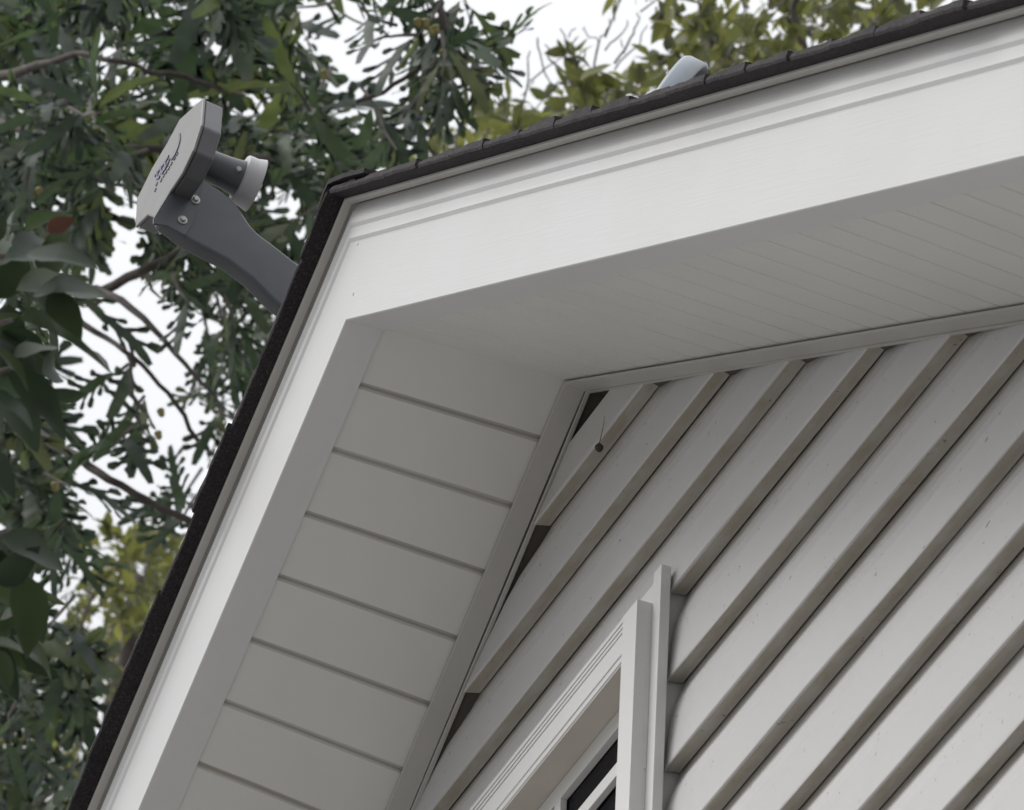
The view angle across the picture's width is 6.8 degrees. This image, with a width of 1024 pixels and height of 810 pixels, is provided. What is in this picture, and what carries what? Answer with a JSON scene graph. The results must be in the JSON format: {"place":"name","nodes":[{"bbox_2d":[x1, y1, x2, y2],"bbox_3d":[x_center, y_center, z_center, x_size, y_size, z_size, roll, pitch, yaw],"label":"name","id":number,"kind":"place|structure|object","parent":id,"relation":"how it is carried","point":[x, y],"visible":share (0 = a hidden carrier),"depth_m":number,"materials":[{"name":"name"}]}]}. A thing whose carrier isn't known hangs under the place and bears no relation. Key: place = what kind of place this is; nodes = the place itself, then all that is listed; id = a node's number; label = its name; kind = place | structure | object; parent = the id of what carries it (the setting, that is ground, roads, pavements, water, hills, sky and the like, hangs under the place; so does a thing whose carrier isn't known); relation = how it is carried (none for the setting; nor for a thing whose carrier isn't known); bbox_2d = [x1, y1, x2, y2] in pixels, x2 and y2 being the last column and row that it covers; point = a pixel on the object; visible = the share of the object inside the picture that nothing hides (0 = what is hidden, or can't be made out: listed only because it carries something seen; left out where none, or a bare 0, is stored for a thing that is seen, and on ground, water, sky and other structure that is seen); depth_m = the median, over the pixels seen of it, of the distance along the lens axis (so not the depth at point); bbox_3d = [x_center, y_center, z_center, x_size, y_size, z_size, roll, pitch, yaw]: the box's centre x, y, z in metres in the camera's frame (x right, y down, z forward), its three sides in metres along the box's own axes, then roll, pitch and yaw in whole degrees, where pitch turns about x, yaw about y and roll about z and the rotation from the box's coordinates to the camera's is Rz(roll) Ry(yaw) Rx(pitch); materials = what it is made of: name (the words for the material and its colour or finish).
{"place":"outdoors","nodes":[
{"label":"outdoors","id":0,"kind":"place"},
{"bbox_2d":[0,0,975,801],"label":"sky","id":1,"kind":"structure","parent":0,"point":[567,15],"materials":[{"name":"white"}]},
{"bbox_2d":[66,0,1023,809],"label":"gable house","id":2,"kind":"structure","parent":0,"point":[760,322],"depth_m":10.27,"materials":[{"name":"paint"}]},
{"bbox_2d":[136,56,707,315],"bbox_3d":[-0.038,-0.018,11.591,0.981,1.118,0.545,16,-37,-17],"label":"satellite dish","id":3,"kind":"object","parent":2,"relation":"on","point":[182,203],"visible":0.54,"depth_m":11.54,"materials":[{"name":"grey plastic"}]},
{"bbox_2d":[469,564,687,809],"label":"window","id":4,"kind":"structure","parent":2,"relation":"in","point":[601,745],"depth_m":10.41,"materials":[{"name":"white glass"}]},
{"bbox_2d":[595,419,604,451],"bbox_3d":[0.109,0.039,10.761,0.011,0.050,0.011,16,-37,-17],"label":"cocoon","id":5,"kind":"object","parent":2,"relation":"hanging from","point":[599,446],"visible":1,"depth_m":10.75,"materials":[{"name":"grey plant"}]},
{"label":"ground","id":6,"kind":"structure","parent":0,"visible":0},
{"bbox_2d":[0,197,111,701],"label":"broadleaf tree","id":7,"kind":"object","parent":6,"relation":"on","point":[30,394],"visible":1,"depth_m":7.58,"materials":[{"name":"green plant"}]},
{"bbox_2d":[0,482,185,803],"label":"leaved tree","id":8,"kind":"object","parent":6,"relation":"on","point":[125,624],"visible":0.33,"depth_m":30.67,"materials":[{"name":"green plant"}]},
{"bbox_2d":[0,0,550,809],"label":"oak tree","id":9,"kind":"object","parent":6,"relation":"on","point":[70,140],"visible":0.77,"depth_m":21.24,"materials":[{"name":"green plant"}]},
{"bbox_2d":[382,100,512,169],"bbox_3d":[0.329,7.803,26.483,1.974,21.778,4.516,-26,-45,34],"label":"maple tree","id":10,"kind":"object","parent":6,"relation":"on","point":[470,137],"visible":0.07,"depth_m":30.71,"materials":[{"name":"green plant"}]},
{"bbox_2d":[474,0,953,139],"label":"lime tree","id":11,"kind":"object","parent":6,"relation":"on","point":[711,31],"visible":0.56,"depth_m":24.91,"materials":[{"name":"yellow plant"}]}
]}

